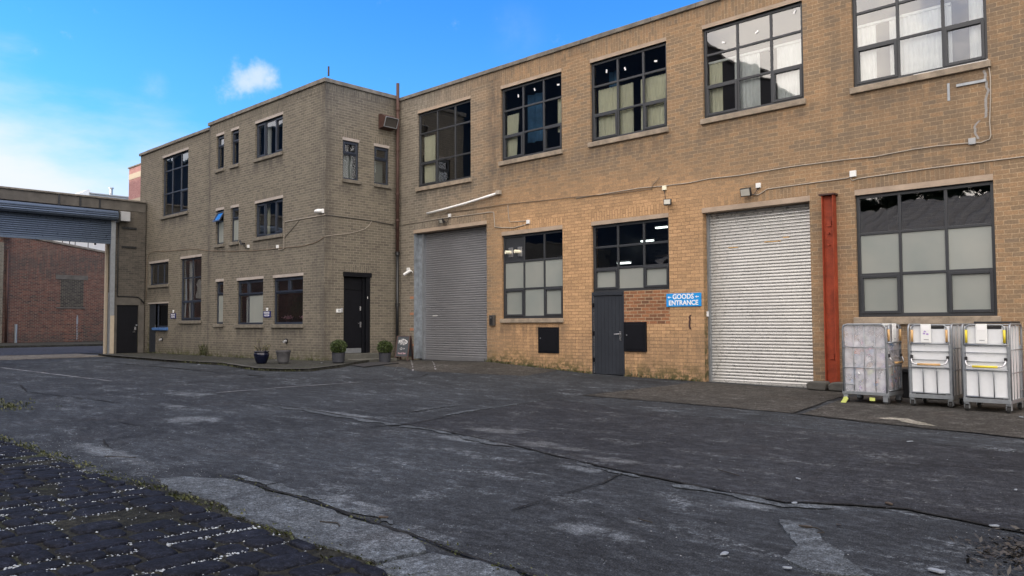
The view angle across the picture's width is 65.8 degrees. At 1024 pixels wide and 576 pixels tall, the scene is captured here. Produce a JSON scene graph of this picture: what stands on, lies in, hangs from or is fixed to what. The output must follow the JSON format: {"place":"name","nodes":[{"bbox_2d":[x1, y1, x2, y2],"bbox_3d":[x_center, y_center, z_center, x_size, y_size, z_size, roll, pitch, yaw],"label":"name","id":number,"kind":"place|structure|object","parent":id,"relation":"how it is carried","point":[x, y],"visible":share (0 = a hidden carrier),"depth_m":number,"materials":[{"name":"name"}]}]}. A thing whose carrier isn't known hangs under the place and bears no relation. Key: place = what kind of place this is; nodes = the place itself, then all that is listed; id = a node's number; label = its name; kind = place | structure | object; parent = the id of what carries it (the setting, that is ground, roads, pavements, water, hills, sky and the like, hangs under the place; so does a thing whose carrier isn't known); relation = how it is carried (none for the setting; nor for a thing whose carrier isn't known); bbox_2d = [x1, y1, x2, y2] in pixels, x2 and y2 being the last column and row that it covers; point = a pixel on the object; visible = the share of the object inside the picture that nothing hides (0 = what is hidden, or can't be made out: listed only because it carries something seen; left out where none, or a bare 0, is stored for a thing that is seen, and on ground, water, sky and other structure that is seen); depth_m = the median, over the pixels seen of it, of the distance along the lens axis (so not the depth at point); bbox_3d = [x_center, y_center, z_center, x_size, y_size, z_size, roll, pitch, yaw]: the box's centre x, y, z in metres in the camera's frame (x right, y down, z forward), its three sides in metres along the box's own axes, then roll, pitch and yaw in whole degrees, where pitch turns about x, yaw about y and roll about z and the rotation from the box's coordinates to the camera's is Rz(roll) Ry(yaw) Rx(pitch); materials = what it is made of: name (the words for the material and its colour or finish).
{"place":"outdoors","nodes":[
{"label":"outdoors","id":0,"kind":"place"},
{"bbox_2d":[0,346,102,355],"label":"road","id":1,"kind":"structure","parent":0,"point":[49,350],"depth_m":37.96,"materials":[{"name":"asphalt"}]},
{"bbox_2d":[0,341,102,347],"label":"street pavement","id":2,"kind":"structure","parent":0,"point":[48,344],"depth_m":43.79,"materials":[{"name":"concrete"}]},
{"bbox_2d":[14,324,16,342],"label":"bollard","id":3,"kind":"object","parent":2,"relation":"on","point":[15,333],"visible":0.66,"depth_m":48.21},
{"bbox_2d":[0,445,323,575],"bbox_3d":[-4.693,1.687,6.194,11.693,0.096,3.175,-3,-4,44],"label":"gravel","id":4,"kind":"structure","parent":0,"point":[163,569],"depth_m":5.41,"materials":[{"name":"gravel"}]},
{"bbox_2d":[99,353,369,371],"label":"pavement","id":5,"kind":"structure","parent":0,"point":[273,365],"depth_m":25.13,"materials":[{"name":"concrete"}]},
{"bbox_2d":[104,354,341,368],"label":"kerb","id":6,"kind":"structure","parent":5,"relation":"on","point":[234,364],"depth_m":22.98,"materials":[{"name":"concrete"}]},
{"bbox_2d":[254,339,270,363],"bbox_3d":[-7.590,1.908,23.852,0.556,0.738,0.500,-1,-3,22],"label":"glazed pot","id":7,"kind":"object","parent":5,"relation":"on","point":[261,357],"visible":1,"depth_m":23.68,"materials":[{"name":"blue ceramic"}]},
{"bbox_2d":[276,350,290,363],"bbox_3d":[-6.809,2.053,23.551,0.444,0.392,0.444,-3,-4,44],"label":"ribbed pot","id":8,"kind":"object","parent":5,"relation":"on","point":[283,356],"visible":1,"depth_m":23.40,"materials":[{"name":"ceramic"}]},
{"bbox_2d":[330,339,346,362],"bbox_3d":[-5.072,1.835,23.133,0.542,0.696,0.525,-3,-4,44],"label":"box bush","id":9,"kind":"object","parent":5,"relation":"on","point":[338,347],"visible":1,"depth_m":22.99,"materials":[{"name":"green plant"}]},
{"bbox_2d":[345,353,396,361],"bbox_3d":[-4.596,2.319,25.493,0.950,0.415,1.500,-3,-4,44],"label":"entrance step","id":10,"kind":"object","parent":5,"relation":"on","point":[372,357],"visible":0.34,"depth_m":25.49,"materials":[{"name":"concrete"}]},
{"bbox_2d":[0,0,701,196],"label":"sky","id":11,"kind":"structure","parent":0,"point":[88,87],"materials":[{"name":"blue"}]},
{"bbox_2d":[0,353,1023,575],"bbox_3d":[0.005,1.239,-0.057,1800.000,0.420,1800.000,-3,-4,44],"label":"yard ground","id":12,"kind":"structure","parent":0,"point":[432,492],"depth_m":8.22,"materials":[{"name":"asphalt"}]},
{"bbox_2d":[0,237,104,342],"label":"street building","id":13,"kind":"structure","parent":12,"relation":"on","point":[51,291],"depth_m":50.34,"materials":[{"name":"red brick"}]},
{"bbox_2d":[56,275,87,308],"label":"blocked window","id":14,"kind":"structure","parent":13,"relation":"in","point":[72,288],"depth_m":51.24,"materials":[{"name":"brick"}]},
{"bbox_2d":[64,309,83,341],"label":"painted doorway","id":15,"kind":"structure","parent":13,"relation":"in","point":[70,332],"depth_m":51.23,"materials":[{"name":"red brick"}]},
{"bbox_2d":[0,354,108,359],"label":"threshold","id":16,"kind":"object","parent":12,"relation":"on","point":[20,357],"visible":0.94,"depth_m":32.14,"materials":[{"name":"concrete"}]},
{"bbox_2d":[0,186,146,353],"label":"gateway wall","id":17,"kind":"structure","parent":12,"relation":"on","point":[41,214],"depth_m":33.52,"materials":[{"name":"brick"}]},
{"bbox_2d":[116,305,137,352],"bbox_3d":[-16.579,1.771,34.075,0.123,2.065,0.875,-3,-4,44],"label":"door","id":18,"kind":"structure","parent":17,"relation":"in","point":[127,315],"depth_m":34.08,"materials":[{"name":"black paint"}]},
{"bbox_2d":[117,223,143,302],"bbox_3d":[-16.487,-1.070,34.245,0.048,3.465,1.164,-3,-4,44],"label":"power cable","id":19,"kind":"object","parent":17,"relation":"attached to","point":[117,268],"visible":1,"depth_m":33.86,"materials":[{"name":"black metal"}]},
{"bbox_2d":[53,240,104,250],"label":"clad building","id":20,"kind":"structure","parent":12,"relation":"on","point":[98,246],"depth_m":69.80,"materials":[{"name":"white metal"}]},
{"bbox_2d":[76,187,128,199],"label":"white gabled building","id":21,"kind":"structure","parent":12,"relation":"on","point":[88,192],"depth_m":89.81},
{"bbox_2d":[128,163,140,200],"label":"brick tower","id":22,"kind":"structure","parent":12,"relation":"on","point":[134,180],"depth_m":61.76,"materials":[{"name":"brick"}]},
{"bbox_2d":[0,439,385,575],"bbox_3d":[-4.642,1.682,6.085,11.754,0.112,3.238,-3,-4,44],"label":"cobblestones","id":23,"kind":"structure","parent":12,"relation":"on","point":[23,547],"depth_m":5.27,"materials":[{"name":"stone"}]},
{"bbox_2d":[7,362,435,392],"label":"painted markings","id":24,"kind":"object","parent":12,"relation":"on","point":[215,392],"visible":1,"depth_m":20.18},
{"bbox_2d":[154,477,426,564],"bbox_3d":[-1.893,1.723,6.167,3.632,0.036,0.734,-3,-4,44],"label":"concrete strip","id":25,"kind":"object","parent":12,"relation":"on","point":[353,537],"visible":0.94,"depth_m":5.79,"materials":[{"name":"concrete"}]},
{"bbox_2d":[319,521,339,526],"bbox_3d":[-1.279,1.674,5.633,0.225,0.010,0.056,-2,-3,38],"label":"twig","id":26,"kind":"object","parent":25,"relation":"on","point":[331,522],"visible":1,"depth_m":5.65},
{"bbox_2d":[139,77,466,360],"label":"office wing","id":27,"kind":"structure","parent":12,"relation":"on","point":[256,176],"depth_m":27.19,"materials":[{"name":"brick"}]},
{"bbox_2d":[149,304,155,352],"bbox_3d":[-15.490,1.768,34.164,0.800,2.130,0.080,-3,-4,44],"label":"door","id":28,"kind":"structure","parent":27,"relation":"in","point":[152,333],"depth_m":34.21,"materials":[{"name":"metal"}]},
{"bbox_2d":[147,259,168,287],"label":"window","id":29,"kind":"structure","parent":27,"relation":"in","point":[166,261],"depth_m":33.90,"materials":[{"name":"black metal"}]},
{"bbox_2d":[148,302,167,329],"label":"window","id":30,"kind":"structure","parent":27,"relation":"in","point":[159,303],"depth_m":33.76,"materials":[{"name":"black"}]},
{"bbox_2d":[170,310,175,317],"bbox_3d":[-13.975,1.085,32.627,0.480,0.340,0.022,-3,-4,44],"label":"parking sign","id":31,"kind":"object","parent":27,"relation":"attached to","point":[173,314],"visible":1,"depth_m":32.60,"materials":[{"name":"grey plastic"}]},
{"bbox_2d":[159,147,188,219],"bbox_3d":[-14.003,-4.313,32.987,2.640,2.743,0.270,-3,-4,44],"label":"window","id":32,"kind":"structure","parent":27,"relation":"in","point":[182,212],"depth_m":33.17,"materials":[{"name":"black metal"}]},
{"bbox_2d":[146,249,207,299],"bbox_3d":[-13.864,-0.631,32.590,5.891,2.083,0.019,-3,-4,44],"label":"wall cable","id":33,"kind":"object","parent":27,"relation":"attached to","point":[162,251],"depth_m":34.56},
{"bbox_2d":[178,254,201,323],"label":"window","id":34,"kind":"structure","parent":27,"relation":"in","point":[191,320],"depth_m":31.84,"materials":[{"name":"black glass"}]},
{"bbox_2d":[212,207,223,247],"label":"window","id":35,"kind":"structure","parent":27,"relation":"in","point":[220,223],"depth_m":30.03,"materials":[{"name":"grey glass"}]},
{"bbox_2d":[213,279,223,326],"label":"window","id":36,"kind":"structure","parent":27,"relation":"in","point":[220,295],"depth_m":29.89,"materials":[{"name":"grey glass"}]},
{"bbox_2d":[214,132,223,172],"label":"window","id":37,"kind":"structure","parent":27,"relation":"in","point":[219,135],"depth_m":30.26,"materials":[{"name":"clear glass"}]},
{"bbox_2d":[228,126,238,168],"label":"window","id":38,"kind":"structure","parent":27,"relation":"in","point":[234,165],"depth_m":29.42,"materials":[{"name":"clear glass"}]},
{"bbox_2d":[228,204,238,245],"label":"window","id":39,"kind":"structure","parent":27,"relation":"in","point":[235,241],"depth_m":29.22,"materials":[{"name":"clear glass"}]},
{"bbox_2d":[234,276,263,327],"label":"window","id":40,"kind":"structure","parent":27,"relation":"in","point":[254,315],"depth_m":28.20,"materials":[{"name":"clear glass"}]},
{"bbox_2d":[209,236,324,251],"bbox_3d":[-8.799,-1.435,27.706,8.034,0.343,0.019,-3,-4,44],"label":"wall cable","id":41,"kind":"object","parent":27,"relation":"attached to","point":[276,248],"depth_m":26.86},
{"bbox_2d":[263,308,270,316],"bbox_3d":[-8.449,0.846,27.277,0.490,0.325,0.022,-3,-4,44],"label":"parking sign","id":42,"kind":"object","parent":27,"relation":"attached to","point":[266,313],"visible":1,"depth_m":27.26,"materials":[{"name":"grey plastic"}]},
{"bbox_2d":[252,195,282,240],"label":"window","id":43,"kind":"structure","parent":27,"relation":"in","point":[267,206],"depth_m":27.69,"materials":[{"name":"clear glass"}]},
{"bbox_2d":[253,112,282,162],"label":"window","id":44,"kind":"structure","parent":27,"relation":"in","point":[267,154],"depth_m":27.87,"materials":[{"name":"clear glass"}]},
{"bbox_2d":[270,273,303,327],"bbox_3d":[-7.446,0.432,26.450,2.030,1.803,0.260,-3,-4,44],"label":"window","id":45,"kind":"structure","parent":27,"relation":"in","point":[297,276],"depth_m":26.48,"materials":[{"name":"clear glass"}]},
{"bbox_2d":[283,293,302,321],"bbox_3d":[-7.245,0.707,26.861,1.882,1.171,0.269,-3,-4,44],"label":"indoor plant","id":46,"kind":"object","parent":27,"relation":"in","point":[299,304],"visible":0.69,"depth_m":26.89,"materials":[{"name":"green plant"}]},
{"bbox_2d":[278,214,324,249],"bbox_3d":[-6.934,-1.806,25.931,2.857,0.946,0.023,-3,-4,44],"label":"wall cable","id":47,"kind":"object","parent":27,"relation":"attached to","point":[298,219],"depth_m":25.90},
{"bbox_2d":[314,209,323,212],"bbox_3d":[-6.123,-2.439,25.053,0.350,0.133,0.131,-1,-3,19],"label":"security camera","id":48,"kind":"object","parent":27,"relation":"attached to","point":[319,211],"visible":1,"depth_m":25.01,"materials":[{"name":"white plastic"}]},
{"bbox_2d":[342,137,361,184],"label":"window","id":49,"kind":"structure","parent":27,"relation":"in","point":[347,160],"depth_m":26.00,"materials":[{"name":"clear glass"}]},
{"bbox_2d":[343,272,371,352],"bbox_3d":[-5.104,0.810,25.827,0.260,2.625,1.090,-3,-4,44],"label":"door","id":50,"kind":"structure","parent":27,"relation":"in","point":[356,333],"depth_m":25.92,"materials":[{"name":"black paint"}]},
{"bbox_2d":[325,214,392,224],"bbox_3d":[-4.982,-2.237,25.985,0.027,0.112,2.701,-3,-4,44],"label":"wall cable","id":51,"kind":"object","parent":27,"relation":"attached to","point":[360,219],"depth_m":25.94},
{"bbox_2d":[374,143,391,188],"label":"window","id":52,"kind":"structure","parent":27,"relation":"in","point":[378,183],"depth_m":26.90,"materials":[{"name":"clear glass"}]},
{"bbox_2d":[378,114,398,130],"bbox_3d":[-4.166,-5.618,26.715,0.440,0.500,0.551,-3,-4,44],"label":"air conditioner","id":53,"kind":"object","parent":27,"relation":"attached to","point":[387,123],"visible":1,"depth_m":26.63,"materials":[{"name":"grey metal"}]},
{"bbox_2d":[0,344,697,575],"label":"weeds","id":54,"kind":"object","parent":12,"relation":"on","point":[202,351],"visible":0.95,"depth_m":8.44,"materials":[{"name":"green plant"}]},
{"bbox_2d":[351,362,398,366],"bbox_3d":[-4.082,2.218,23.101,1.910,0.056,1.930,-3,-4,44],"label":"ramp","id":55,"kind":"object","parent":12,"relation":"on","point":[370,364],"visible":0.98,"depth_m":22.81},
{"bbox_2d":[375,552,522,575],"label":"concrete strip","id":56,"kind":"object","parent":12,"relation":"on","point":[436,564],"visible":0.96,"depth_m":4.63,"materials":[{"name":"concrete"}]},
{"bbox_2d":[383,360,557,375],"bbox_3d":[-2.100,2.261,22.644,7.340,0.182,3.563,-3,-4,44],"label":"shutter apron","id":57,"kind":"object","parent":12,"relation":"on","point":[473,367],"visible":0.87,"depth_m":21.71,"materials":[{"name":"concrete"}]},
{"bbox_2d":[376,340,392,361],"bbox_3d":[-3.949,1.963,24.612,0.540,0.697,0.525,-3,-4,44],"label":"box bush","id":58,"kind":"object","parent":57,"relation":"on","point":[384,348],"visible":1,"depth_m":24.48,"materials":[{"name":"green plant"}]},
{"bbox_2d":[395,336,413,360],"bbox_3d":[-3.531,1.966,25.900,0.490,0.800,0.430,-1,-3,20],"label":"chalkboard","id":59,"kind":"object","parent":57,"relation":"on","point":[404,347],"visible":1,"depth_m":25.81,"materials":[{"name":"brown wood"}]},
{"bbox_2d":[4,361,1023,575],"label":"ground cracks","id":60,"kind":"object","parent":12,"relation":"on","point":[395,530],"visible":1,"depth_m":7.01,"materials":[{"name":"asphalt"}]},
{"bbox_2d":[22,372,1013,570],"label":"stone chips","id":61,"kind":"object","parent":12,"relation":"on","point":[397,478],"visible":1,"depth_m":8.15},
{"bbox_2d":[236,403,832,523],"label":"broken edges","id":62,"kind":"object","parent":12,"relation":"on","point":[349,508],"visible":1,"depth_m":6.89,"materials":[{"name":"asphalt"}]},
{"bbox_2d":[397,0,1023,389],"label":"warehouse","id":63,"kind":"structure","parent":12,"relation":"on","point":[702,90],"depth_m":18.92,"materials":[{"name":"brick"}]},
{"bbox_2d":[395,83,399,357],"bbox_3d":[-3.893,-2.327,26.898,0.174,9.380,0.170,-3,-4,44],"label":"drainpipe","id":64,"kind":"object","parent":63,"relation":"attached to","point":[397,254],"visible":1,"depth_m":26.86,"materials":[{"name":"orange metal"}]},
{"bbox_2d":[403,268,410,275],"bbox_3d":[-3.460,-0.549,26.424,0.415,0.279,0.258,-3,-4,44],"label":"security camera","id":65,"kind":"object","parent":63,"relation":"attached to","point":[408,270],"visible":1,"depth_m":26.42,"materials":[{"name":"white plastic"}]},
{"bbox_2d":[415,95,471,191],"bbox_3d":[-2.168,-4.618,25.655,2.690,2.733,0.312,-3,-4,44],"label":"window","id":66,"kind":"structure","parent":63,"relation":"in","point":[431,164],"depth_m":26.01,"materials":[{"name":"clear glass"}]},
{"bbox_2d":[438,214,450,222],"bbox_3d":[-2.150,-2.220,25.266,0.385,0.290,0.221,-3,-4,44],"label":"floodlight","id":67,"kind":"object","parent":63,"relation":"attached to","point":[441,220],"visible":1,"depth_m":25.24,"materials":[{"name":"black plastic"}]},
{"bbox_2d":[426,190,501,214],"bbox_3d":[-1.571,-2.663,24.762,3.334,0.406,0.114,-3,-4,42],"label":"white pole","id":68,"kind":"object","parent":63,"relation":"attached to","point":[498,192],"visible":1,"depth_m":24.49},
{"bbox_2d":[402,212,525,227],"bbox_3d":[-1.630,-1.983,24.886,5.825,0.620,0.025,-3,-4,44],"label":"wall cable","id":69,"kind":"object","parent":63,"relation":"attached to","point":[467,215],"depth_m":24.44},
{"bbox_2d":[489,315,495,325],"bbox_3d":[-0.596,0.971,23.736,0.220,0.320,0.088,-3,-4,44],"label":"keypad box","id":70,"kind":"object","parent":63,"relation":"attached to","point":[492,320],"visible":1,"depth_m":23.68,"materials":[{"name":"black plastic"}]},
{"bbox_2d":[498,68,562,165],"bbox_3d":[0.733,-4.905,23.187,2.490,2.433,0.740,-3,-4,44],"label":"window","id":71,"kind":"structure","parent":63,"relation":"in","point":[537,128],"depth_m":23.46,"materials":[{"name":"clear glass"}]},
{"bbox_2d":[500,225,563,322],"bbox_3d":[0.592,-0.357,22.794,2.430,2.713,0.287,-3,-4,44],"label":"window","id":72,"kind":"structure","parent":63,"relation":"in","point":[533,288],"depth_m":22.86,"materials":[{"name":"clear glass"}]},
{"bbox_2d":[538,327,558,352],"bbox_3d":[1.031,1.468,22.219,0.770,0.725,0.100,-3,-4,44],"label":"meter cabinet","id":73,"kind":"object","parent":63,"relation":"attached to","point":[548,339],"visible":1,"depth_m":22.18,"materials":[{"name":"metal"}]},
{"bbox_2d":[446,178,658,212],"bbox_3d":[0.793,-2.499,22.572,8.025,0.276,0.019,-3,-4,44],"label":"wall cable","id":74,"kind":"object","parent":63,"relation":"attached to","point":[557,198],"depth_m":22.05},
{"bbox_2d":[592,291,624,375],"bbox_3d":[2.536,1.203,20.810,1.050,2.210,0.150,-3,-4,44],"label":"door","id":75,"kind":"structure","parent":63,"relation":"in","point":[608,353],"depth_m":20.82,"materials":[{"name":"black paint"}]},
{"bbox_2d":[616,260,631,263],"bbox_3d":[3.112,-0.718,21.981,0.440,0.090,0.140,-3,-4,44],"label":"strip light","id":76,"kind":"object","parent":63,"relation":"attached to","point":[625,261],"visible":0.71,"depth_m":21.88,"materials":[{"name":"white"}]},
{"bbox_2d":[588,37,668,147],"bbox_3d":[3.259,-5.031,20.890,2.520,2.413,0.908,-3,-4,44],"label":"window","id":77,"kind":"structure","parent":63,"relation":"in","point":[616,105],"depth_m":20.79,"materials":[{"name":"clear glass"}]},
{"bbox_2d":[591,213,668,291],"bbox_3d":[3.079,-0.871,20.491,2.420,1.900,0.206,-3,-4,44],"label":"window","id":78,"kind":"structure","parent":63,"relation":"in","point":[655,276],"depth_m":20.48,"materials":[{"name":"clear glass"}]},
{"bbox_2d":[624,322,646,351],"bbox_3d":[3.148,1.244,20.181,0.680,0.755,0.130,-3,-4,44],"label":"meter cabinet","id":79,"kind":"object","parent":63,"relation":"attached to","point":[635,336],"visible":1,"depth_m":20.12,"materials":[{"name":"metal"}]},
{"bbox_2d":[640,238,654,241],"bbox_3d":[3.998,-1.418,23.378,0.440,0.090,0.140,-3,-4,44],"label":"strip light","id":80,"kind":"object","parent":63,"relation":"attached to","point":[649,239],"visible":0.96,"depth_m":23.28,"materials":[{"name":"white"}]},
{"bbox_2d":[654,224,667,228],"bbox_3d":[4.346,-1.781,22.921,0.440,0.090,0.140,-3,-4,44],"label":"strip light","id":81,"kind":"object","parent":63,"relation":"attached to","point":[661,226],"visible":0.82,"depth_m":22.87,"materials":[{"name":"white"}]},
{"bbox_2d":[662,185,671,205],"bbox_3d":[3.816,-2.292,19.556,0.325,0.523,0.223,-3,-4,44],"label":"floodlight","id":82,"kind":"object","parent":63,"relation":"attached to","point":[666,202],"visible":1,"depth_m":19.46,"materials":[{"name":"white plastic"}]},
{"bbox_2d":[666,293,701,306],"bbox_3d":[4.173,0.288,19.234,0.965,0.322,0.028,-3,-4,44],"label":"goods sign","id":83,"kind":"object","parent":63,"relation":"attached to","point":[682,299],"visible":1,"depth_m":19.22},
{"bbox_2d":[740,183,760,196],"bbox_3d":[5.428,-2.235,18.014,0.420,0.294,0.218,-3,-4,44],"label":"floodlight","id":84,"kind":"object","parent":63,"relation":"attached to","point":[744,192],"visible":1,"depth_m":17.98,"materials":[{"name":"black plastic"}]},
{"bbox_2d":[700,0,805,124],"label":"window","id":85,"kind":"structure","parent":63,"relation":"in","point":[789,71],"depth_m":18.33,"materials":[{"name":"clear glass"}]},
{"bbox_2d":[576,59,990,198],"bbox_3d":[5.365,-3.350,18.247,9.991,1.577,0.021,-3,-4,44],"label":"wall cable","id":86,"kind":"object","parent":63,"relation":"attached to","point":[834,160],"depth_m":16.62,"materials":[{"name":"plastic"}]},
{"bbox_2d":[849,170,856,176],"bbox_3d":[7.121,-2.384,16.513,0.130,0.130,0.055,-3,-4,44],"label":"junction box","id":87,"kind":"object","parent":63,"relation":"attached to","point":[853,173],"visible":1,"depth_m":16.48,"materials":[{"name":"white plastic"}]},
{"bbox_2d":[754,156,1023,194],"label":"wall cable","id":88,"kind":"object","parent":63,"relation":"attached to","point":[895,173],"depth_m":15.91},
{"bbox_2d":[849,0,990,94],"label":"window","id":89,"kind":"structure","parent":63,"relation":"in","point":[920,42],"depth_m":15.92,"materials":[{"name":"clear glass"}]},
{"bbox_2d":[854,174,1001,323],"bbox_3d":[8.114,-0.686,15.619,2.650,2.803,0.270,-3,-4,44],"label":"window","id":90,"kind":"structure","parent":63,"relation":"in","point":[907,276],"depth_m":15.56,"materials":[{"name":"grey glass"}]},
{"bbox_2d":[947,83,949,100],"bbox_3d":[8.457,-3.796,15.322,0.045,0.340,0.012,-3,-4,44],"label":"steel strap","id":91,"kind":"object","parent":63,"relation":"attached to","point":[948,91],"visible":1,"depth_m":15.32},
{"bbox_2d":[956,79,985,86],"bbox_3d":[8.735,-3.900,15.049,0.500,0.050,0.030,-3,-4,44],"label":"steel strap","id":92,"kind":"object","parent":63,"relation":"attached to","point":[971,82],"visible":1,"depth_m":15.03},
{"bbox_2d":[968,138,975,144],"bbox_3d":[8.723,-2.781,14.995,0.120,0.120,0.055,-3,-4,44],"label":"junction box","id":93,"kind":"object","parent":63,"relation":"attached to","point":[971,141],"visible":1,"depth_m":14.98,"materials":[{"name":"grey plastic"}]},
{"bbox_2d":[405,399,1023,531],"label":"dark slab","id":94,"kind":"structure","parent":12,"relation":"on","point":[646,442],"depth_m":8.46,"materials":[{"name":"asphalt"}]},
{"bbox_2d":[585,381,850,412],"bbox_3d":[4.406,2.097,15.632,4.454,0.040,4.645,-3,-4,44],"label":"entrance apron","id":95,"kind":"object","parent":12,"relation":"on","point":[772,399],"visible":0.94,"depth_m":15.40,"materials":[{"name":"concrete"}]},
{"bbox_2d":[806,381,829,390],"bbox_3d":[6.428,2.048,16.592,0.429,0.198,0.270,-3,-4,44],"label":"plinth stone","id":96,"kind":"object","parent":95,"relation":"on","point":[818,385],"visible":0.92,"depth_m":16.47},
{"bbox_2d":[828,382,856,391],"bbox_3d":[6.790,2.030,16.247,0.509,0.198,0.270,-3,-4,44],"label":"plinth stone","id":97,"kind":"object","parent":95,"relation":"on","point":[835,386],"visible":0.54,"depth_m":16.19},
{"bbox_2d":[777,520,871,575],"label":"worn patch","id":98,"kind":"object","parent":12,"relation":"on","point":[811,551],"visible":1,"depth_m":4.84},
{"bbox_2d":[799,525,824,532],"bbox_3d":[2.070,1.654,5.432,0.085,0.010,0.211,1,-3,-17],"label":"twig","id":99,"kind":"object","parent":98,"relation":"on","point":[813,527],"visible":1,"depth_m":5.46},
{"bbox_2d":[818,192,839,382],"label":"steel column","id":100,"kind":"structure","parent":12,"relation":"on","point":[830,289],"depth_m":16.68,"materials":[{"name":"red metal"}]},
{"bbox_2d":[802,395,1023,437],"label":"wall apron","id":101,"kind":"object","parent":12,"relation":"on","point":[987,418],"depth_m":12.16,"materials":[{"name":"concrete"}]},
{"bbox_2d":[841,396,847,402],"bbox_3d":[5.864,1.980,13.970,0.150,0.140,0.020,-3,-4,44],"label":"strap tail","id":102,"kind":"object","parent":101,"relation":"on","point":[844,399],"visible":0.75,"depth_m":13.94},
{"bbox_2d":[841,323,903,404],"bbox_3d":[6.420,1.326,14.045,0.698,1.396,0.884,2,-4,-44],"label":"roll cage","id":103,"kind":"object","parent":101,"relation":"on","point":[865,371],"visible":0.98,"depth_m":13.95,"materials":[{"name":"white"}]},
{"bbox_2d":[876,417,934,425],"bbox_3d":[5.649,1.904,11.326,0.941,0.004,0.635,-3,-4,44],"label":"plaster spill","id":104,"kind":"object","parent":101,"relation":"on","point":[917,422],"visible":1,"depth_m":11.37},
{"bbox_2d":[907,323,964,407],"bbox_3d":[7.213,1.300,13.445,0.698,1.396,0.884,-3,-4,43],"label":"roll cage","id":105,"kind":"object","parent":101,"relation":"on","point":[934,362],"visible":0.86,"depth_m":13.20,"materials":[{"name":"white plastic"}]},
{"bbox_2d":[961,321,1023,412],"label":"roll cage","id":106,"kind":"object","parent":101,"relation":"on","point":[992,365],"visible":1,"depth_m":12.44,"materials":[{"name":"white plastic"}]},
{"bbox_2d":[928,568,944,572],"bbox_3d":[2.441,1.622,4.548,0.055,0.011,0.090,1,-3,-33],"label":"litter scrap","id":107,"kind":"object","parent":12,"relation":"on","point":[936,570],"visible":1,"depth_m":4.53,"materials":[{"name":"white paper"}]},
{"bbox_2d":[918,525,1023,575],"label":"leaf litter","id":108,"kind":"object","parent":12,"relation":"on","point":[1018,559],"visible":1,"depth_m":4.86,"materials":[{"name":"plant"}]},
{"bbox_2d":[895,367,947,399],"bbox_3d":[7.756,1.766,14.730,0.930,0.540,0.780,-3,-4,44],"label":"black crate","id":109,"kind":"object","parent":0,"point":[905,382],"visible":0.13,"depth_m":14.70,"materials":[{"name":"plastic"}]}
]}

